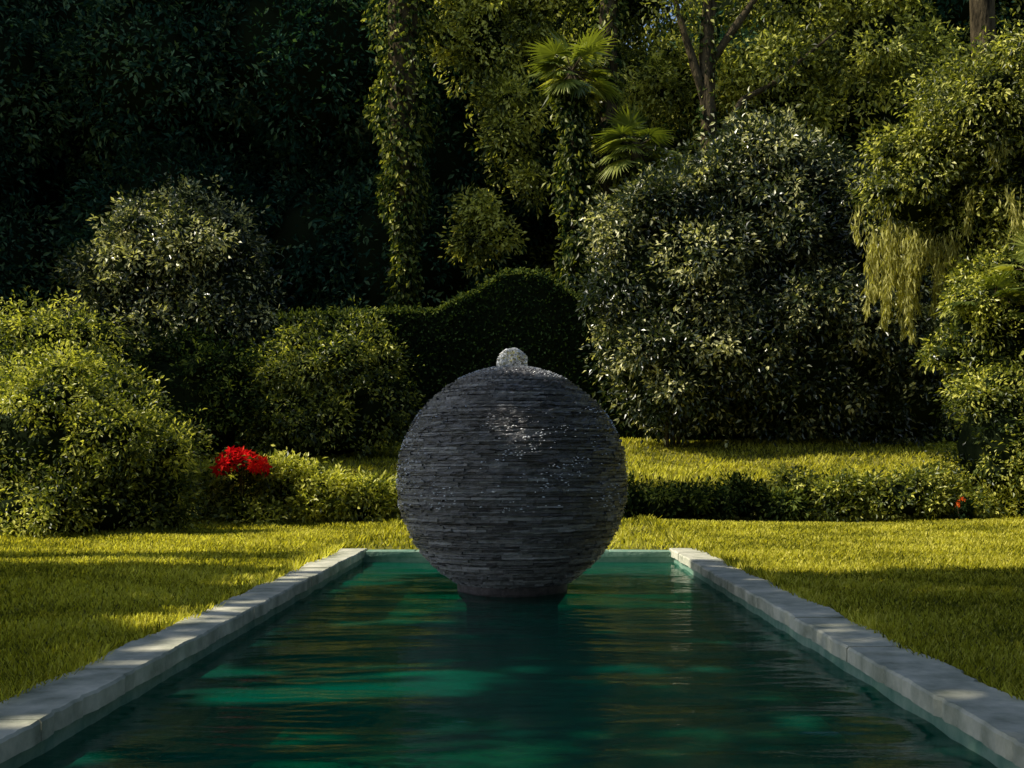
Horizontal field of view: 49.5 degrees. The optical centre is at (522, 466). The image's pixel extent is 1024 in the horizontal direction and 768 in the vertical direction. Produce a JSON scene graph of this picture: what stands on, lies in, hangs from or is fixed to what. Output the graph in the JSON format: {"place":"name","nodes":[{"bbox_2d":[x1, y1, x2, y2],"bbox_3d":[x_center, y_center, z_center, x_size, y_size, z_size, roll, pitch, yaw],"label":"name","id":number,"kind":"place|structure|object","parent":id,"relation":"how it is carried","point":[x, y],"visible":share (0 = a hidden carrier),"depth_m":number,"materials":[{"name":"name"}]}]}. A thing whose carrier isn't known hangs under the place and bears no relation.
{"place":"outdoors","nodes":[
{"label":"outdoors","id":0,"kind":"place"},
{"bbox_2d":[0,437,1023,702],"bbox_3d":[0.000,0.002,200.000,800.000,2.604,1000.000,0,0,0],"label":"lawn","id":1,"kind":"structure","parent":0,"point":[948,591],"depth_m":13.42,"materials":[{"name":"green plant"}]},
{"bbox_2d":[0,327,214,538],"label":"shrub","id":2,"kind":"object","parent":1,"relation":"on","point":[77,454],"visible":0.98,"depth_m":18.88,"materials":[{"name":"green plant"}]},
{"bbox_2d":[0,285,226,511],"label":"shrub","id":3,"kind":"object","parent":1,"relation":"on","point":[16,331],"visible":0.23,"depth_m":22.34,"materials":[{"name":"green plant"}]},
{"bbox_2d":[33,305,284,458],"bbox_3d":[-11.203,-2.192,31.150,9.516,4.681,4.523,0,0,0],"label":"shrub","id":4,"kind":"object","parent":1,"relation":"on","point":[213,382],"visible":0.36,"depth_m":30.57,"materials":[{"name":"green plant"}]},
{"bbox_2d":[48,168,299,431],"bbox_3d":[-10.657,-4.731,33.653,8.209,8.452,5.938,0,0,0],"label":"camellia shrub","id":5,"kind":"object","parent":1,"relation":"on","point":[190,260],"visible":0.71,"depth_m":32.44,"materials":[{"name":"green plant"}]},
{"bbox_2d":[203,442,271,525],"bbox_3d":[-5.689,0.417,22.477,1.302,1.877,1.415,0,0,0],"label":"poinsettia","id":6,"kind":"object","parent":1,"relation":"on","point":[236,459],"visible":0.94,"depth_m":22.35,"materials":[{"name":"red plant"}]},
{"bbox_2d":[181,444,401,525],"bbox_3d":[-4.207,0.431,23.321,6.725,1.841,2.362,0,0,-13],"label":"shrub border","id":7,"kind":"object","parent":1,"relation":"on","point":[293,485],"visible":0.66,"depth_m":22.96,"materials":[{"name":"green plant"}]},
{"bbox_2d":[224,296,425,459],"bbox_3d":[-5.937,-2.496,31.881,6.435,4.821,4.486,0,0,0],"label":"shrub","id":8,"kind":"object","parent":1,"relation":"on","point":[337,390],"visible":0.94,"depth_m":30.96,"materials":[{"name":"green plant"}]},
{"bbox_2d":[355,0,445,312],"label":"vine covered tree","id":9,"kind":"object","parent":1,"relation":"on","point":[404,142],"visible":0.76,"depth_m":39.21,"materials":[{"name":"green plant"}]},
{"bbox_2d":[0,0,1023,441],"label":"forest","id":10,"kind":"object","parent":1,"relation":"on","point":[256,102],"visible":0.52,"depth_m":43.18,"materials":[{"name":"green plant"}]},
{"bbox_2d":[0,548,1023,767],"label":"garden pool","id":11,"kind":"structure","parent":1,"relation":"in","point":[985,721],"depth_m":6.78,"materials":[{"name":"stone"}]},
{"bbox_2d":[18,562,996,767],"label":"water","id":12,"kind":"structure","parent":11,"relation":"in","point":[595,665],"depth_m":6.62,"materials":[{"name":"teal liquid"}]},
{"bbox_2d":[395,347,627,596],"bbox_3d":[-0.113,0.253,12.099,2.530,3.112,2.537,0,0,0],"label":"stone sphere fountain","id":13,"kind":"object","parent":11,"relation":"on","point":[512,479],"visible":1,"depth_m":11.18,"materials":[{"name":"stone"}]},
{"bbox_2d":[523,21,627,298],"bbox_3d":[1.808,-8.102,38.357,3.924,14.613,4.121,0,0,0],"label":"fan palm tree","id":14,"kind":"object","parent":1,"relation":"on","point":[576,99],"visible":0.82,"depth_m":37.94,"materials":[{"name":"green plant"}]},
{"bbox_2d":[249,265,949,441],"bbox_3d":[2.490,-3.501,37.058,23.290,6.402,1.783,0,0,0],"label":"clipped hedge","id":15,"kind":"object","parent":1,"relation":"on","point":[532,315],"visible":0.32,"depth_m":36.60,"materials":[{"name":"green plant"}]},
{"bbox_2d":[587,0,630,272],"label":"vine covered tree","id":16,"kind":"object","parent":1,"relation":"on","point":[607,12],"visible":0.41,"depth_m":38.62,"materials":[{"name":"green plant"}]},
{"bbox_2d":[590,101,681,270],"bbox_3d":[3.954,-6.593,38.059,3.843,11.599,4.173,0,0,0],"label":"fan palm tree","id":17,"kind":"object","parent":1,"relation":"on","point":[628,125],"visible":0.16,"depth_m":37.44,"materials":[{"name":"green plant"}]},
{"bbox_2d":[635,0,865,159],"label":"oak tree","id":18,"kind":"object","parent":1,"relation":"on","point":[703,71],"visible":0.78,"depth_m":38.36,"materials":[{"name":"green plant"}]},
{"bbox_2d":[561,80,966,447],"bbox_3d":[7.778,-6.053,34.496,13.371,11.229,7.564,0,0,0],"label":"magnolia shrub","id":19,"kind":"object","parent":1,"relation":"on","point":[738,273],"visible":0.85,"depth_m":32.56,"materials":[{"name":"green plant"}]},
{"bbox_2d":[622,457,1023,522],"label":"hedge","id":20,"kind":"object","parent":1,"relation":"on","point":[923,494],"visible":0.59,"depth_m":24.07,"materials":[{"name":"green plant"}]},
{"bbox_2d":[844,12,1023,345],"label":"oak tree","id":21,"kind":"object","parent":1,"relation":"on","point":[952,181],"visible":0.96,"depth_m":26.10,"materials":[{"name":"green plant"}]},
{"bbox_2d":[947,493,980,520],"bbox_3d":[9.418,0.945,23.616,0.728,0.760,0.582,0,0,0],"label":"orange flower","id":22,"kind":"object","parent":1,"relation":"on","point":[963,507],"visible":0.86,"depth_m":23.53,"materials":[{"name":"green plant"}]},
{"bbox_2d":[909,236,1023,504],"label":"shrub","id":23,"kind":"object","parent":1,"relation":"on","point":[982,351],"visible":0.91,"depth_m":24.72,"materials":[{"name":"green plant"}]},
{"bbox_2d":[930,268,1023,320],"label":"fan palm tree","id":24,"kind":"object","parent":1,"relation":"on","point":[1001,282],"visible":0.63,"depth_m":24.60,"materials":[{"name":"green plant"}]},
{"bbox_2d":[969,0,996,61],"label":"oak tree","id":25,"kind":"object","parent":1,"relation":"on","point":[982,12],"visible":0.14,"depth_m":35.69,"materials":[{"name":"brown plant"}]},
{"bbox_2d":[982,218,1023,279],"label":"fan palm tree","id":26,"kind":"object","parent":1,"relation":"on","point":[1010,269],"visible":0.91,"depth_m":24.82,"materials":[{"name":"green plant"}]},
{"bbox_2d":[626,0,682,51],"label":"sky","id":27,"kind":"structure","parent":0,"point":[672,17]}
]}

